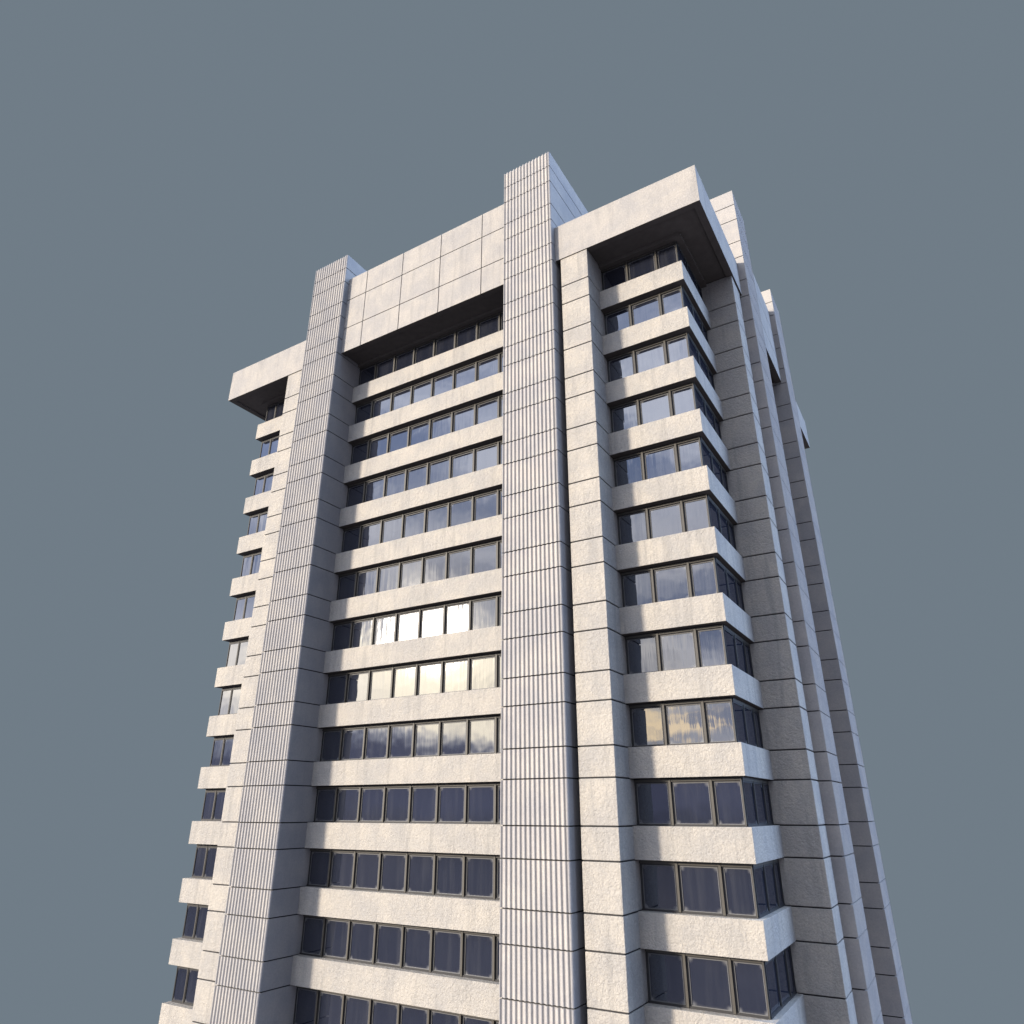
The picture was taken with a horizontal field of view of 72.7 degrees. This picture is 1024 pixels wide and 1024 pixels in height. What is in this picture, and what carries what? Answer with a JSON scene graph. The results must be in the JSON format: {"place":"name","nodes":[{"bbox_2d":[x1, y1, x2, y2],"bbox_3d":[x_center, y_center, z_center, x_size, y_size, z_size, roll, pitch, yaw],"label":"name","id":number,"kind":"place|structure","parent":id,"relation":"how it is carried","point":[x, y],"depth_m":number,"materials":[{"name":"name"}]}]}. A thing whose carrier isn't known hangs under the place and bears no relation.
{"place":"outdoors","nodes":[
{"label":"outdoors","id":0,"kind":"place"},
{"bbox_2d":[0,0,1023,1023],"label":"sky","id":1,"kind":"structure","parent":0,"point":[178,178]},
{"bbox_2d":[159,152,912,1023],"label":"office tower","id":2,"kind":"structure","parent":0,"point":[531,680],"depth_m":41.36,"materials":[{"name":"concrete"}]},
{"bbox_2d":[172,966,198,1005],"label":"ribbon window","id":3,"kind":"structure","parent":2,"relation":"in","point":[186,978],"depth_m":45.35,"materials":[{"name":"blue glass"}]},
{"bbox_2d":[182,903,208,940],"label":"ribbon window","id":4,"kind":"structure","parent":2,"relation":"in","point":[196,914],"depth_m":46.78,"materials":[{"name":"blue glass"}]},
{"bbox_2d":[192,844,218,878],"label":"ribbon window","id":5,"kind":"structure","parent":2,"relation":"in","point":[205,855],"depth_m":48.20,"materials":[{"name":"blue glass"}]},
{"bbox_2d":[201,788,225,820],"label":"ribbon window","id":6,"kind":"structure","parent":2,"relation":"in","point":[213,804],"depth_m":49.64,"materials":[{"name":"blue glass"}]},
{"bbox_2d":[209,736,233,766],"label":"ribbon window","id":7,"kind":"structure","parent":2,"relation":"in","point":[222,746],"depth_m":51.08,"materials":[{"name":"blue glass"}]},
{"bbox_2d":[218,685,241,714],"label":"ribbon window","id":8,"kind":"structure","parent":2,"relation":"in","point":[230,696],"depth_m":52.49,"materials":[{"name":"grey glass"}]},
{"bbox_2d":[226,638,248,666],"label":"ribbon window","id":9,"kind":"structure","parent":2,"relation":"in","point":[237,650],"depth_m":53.93,"materials":[{"name":"glass"}]},
{"bbox_2d":[233,593,255,620],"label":"ribbon window","id":10,"kind":"structure","parent":2,"relation":"in","point":[244,606],"depth_m":55.37,"materials":[{"name":"glass"}]},
{"bbox_2d":[240,551,261,576],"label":"ribbon window","id":11,"kind":"structure","parent":2,"relation":"in","point":[251,562],"depth_m":56.80,"materials":[{"name":"glass"}]},
{"bbox_2d":[247,510,267,534],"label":"ribbon window","id":12,"kind":"structure","parent":2,"relation":"in","point":[257,522],"depth_m":58.23,"materials":[{"name":"glass"}]},
{"bbox_2d":[253,471,273,495],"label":"ribbon window","id":13,"kind":"structure","parent":2,"relation":"in","point":[263,483],"depth_m":59.67,"materials":[{"name":"blue glass"}]},
{"bbox_2d":[259,435,279,457],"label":"ribbon window","id":14,"kind":"structure","parent":2,"relation":"in","point":[269,446],"depth_m":61.10,"materials":[{"name":"blue glass"}]},
{"bbox_2d":[265,399,284,421],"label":"ribbon window","id":15,"kind":"structure","parent":2,"relation":"in","point":[275,410],"depth_m":62.52,"materials":[{"name":"glass"}]},
{"bbox_2d":[293,986,498,1023],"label":"ribbon window","id":16,"kind":"structure","parent":2,"relation":"in","point":[312,1006],"depth_m":38.28,"materials":[{"name":"blue glass"}]},
{"bbox_2d":[300,915,501,981],"bbox_3d":[-5.903,23.807,38.171,15.795,2.165,0.202,-13,-27,28],"label":"ribbon window","id":17,"kind":"structure","parent":2,"relation":"in","point":[468,954],"depth_m":38.15,"materials":[{"name":"blue glass"}]},
{"bbox_2d":[307,848,502,899],"bbox_3d":[-5.903,20.500,39.592,15.795,2.165,0.202,-13,-27,28],"label":"ribbon window","id":18,"kind":"structure","parent":2,"relation":"in","point":[477,876],"depth_m":39.59,"materials":[{"name":"blue glass"}]},
{"bbox_2d":[313,782,499,823],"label":"ribbon window","id":19,"kind":"structure","parent":2,"relation":"in","point":[438,803],"depth_m":41.05,"materials":[{"name":"blue glass"}]},
{"bbox_2d":[319,715,502,761],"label":"ribbon window","id":20,"kind":"structure","parent":2,"relation":"in","point":[481,734],"depth_m":42.48,"materials":[{"name":"glass"}]},
{"bbox_2d":[326,652,502,704],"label":"ribbon window","id":21,"kind":"structure","parent":2,"relation":"in","point":[483,671],"depth_m":43.93,"materials":[{"name":"glass"}]},
{"bbox_2d":[331,594,501,650],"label":"ribbon window","id":22,"kind":"structure","parent":2,"relation":"in","point":[482,612],"depth_m":45.36,"materials":[{"name":"glass"}]},
{"bbox_2d":[336,539,503,599],"bbox_3d":[-5.903,3.961,46.697,15.795,2.165,0.202,-13,-27,28],"label":"ribbon window","id":23,"kind":"structure","parent":2,"relation":"in","point":[487,556],"depth_m":46.80,"materials":[{"name":"glass"}]},
{"bbox_2d":[341,488,502,552],"bbox_3d":[-5.903,0.653,48.118,15.795,2.165,0.202,-13,-27,28],"label":"ribbon window","id":24,"kind":"structure","parent":2,"relation":"in","point":[486,504],"depth_m":48.26,"materials":[{"name":"glass"}]},
{"bbox_2d":[346,440,502,506],"bbox_3d":[-5.903,-2.654,49.539,15.795,2.165,0.202,-13,-27,28],"label":"ribbon window","id":25,"kind":"structure","parent":2,"relation":"in","point":[488,455],"depth_m":49.70,"materials":[{"name":"glass"}]},
{"bbox_2d":[350,394,503,464],"bbox_3d":[-5.903,-5.962,50.960,15.795,2.165,0.202,-13,-27,28],"label":"ribbon window","id":26,"kind":"structure","parent":2,"relation":"in","point":[492,408],"depth_m":51.13,"materials":[{"name":"glass"}]},
{"bbox_2d":[355,351,502,423],"bbox_3d":[-5.903,-9.270,52.381,15.795,2.165,0.202,-13,-27,28],"label":"ribbon window","id":27,"kind":"structure","parent":2,"relation":"in","point":[491,365],"depth_m":52.57,"materials":[{"name":"glass"}]},
{"bbox_2d":[359,311,502,384],"bbox_3d":[-5.903,-12.578,53.802,15.795,2.165,0.202,-13,-27,28],"label":"ribbon window","id":28,"kind":"structure","parent":2,"relation":"in","point":[492,324],"depth_m":54.01,"materials":[{"name":"glass"}]},
{"bbox_2d":[601,241,702,299],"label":"ribbon window","id":29,"kind":"structure","parent":2,"relation":"in","point":[671,253],"depth_m":45.99,"materials":[{"name":"glass"}]},
{"bbox_2d":[604,285,708,343],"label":"ribbon window","id":30,"kind":"structure","parent":2,"relation":"in","point":[676,298],"depth_m":44.55,"materials":[{"name":"glass"}]},
{"bbox_2d":[607,332,714,389],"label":"ribbon window","id":31,"kind":"structure","parent":2,"relation":"in","point":[681,346],"depth_m":43.12,"materials":[{"name":"glass"}]},
{"bbox_2d":[610,382,721,440],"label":"ribbon window","id":32,"kind":"structure","parent":2,"relation":"in","point":[685,398],"depth_m":41.69,"materials":[{"name":"glass"}]},
{"bbox_2d":[613,436,728,492],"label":"ribbon window","id":33,"kind":"structure","parent":2,"relation":"in","point":[691,453],"depth_m":40.26,"materials":[{"name":"glass"}]},
{"bbox_2d":[617,494,736,550],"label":"ribbon window","id":34,"kind":"structure","parent":2,"relation":"in","point":[697,512],"depth_m":38.82,"materials":[{"name":"glass"}]},
{"bbox_2d":[620,556,744,611],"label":"ribbon window","id":35,"kind":"structure","parent":2,"relation":"in","point":[704,576],"depth_m":37.39,"materials":[{"name":"glass"}]},
{"bbox_2d":[625,624,753,677],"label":"ribbon window","id":36,"kind":"structure","parent":2,"relation":"in","point":[711,645],"depth_m":35.95,"materials":[{"name":"glass"}]},
{"bbox_2d":[629,697,763,748],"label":"ribbon window","id":37,"kind":"structure","parent":2,"relation":"in","point":[725,719],"depth_m":34.52,"materials":[{"name":"glass"}]},
{"bbox_2d":[634,776,773,826],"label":"ribbon window","id":38,"kind":"structure","parent":2,"relation":"in","point":[739,801],"depth_m":33.08,"materials":[{"name":"blue glass"}]},
{"bbox_2d":[639,859,784,918],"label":"ribbon window","id":39,"kind":"structure","parent":2,"relation":"in","point":[755,891],"depth_m":31.65,"materials":[{"name":"blue glass"}]},
{"bbox_2d":[645,946,796,1019],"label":"ribbon window","id":40,"kind":"structure","parent":2,"relation":"in","point":[726,985],"depth_m":30.21,"materials":[{"name":"blue glass"}]}
]}

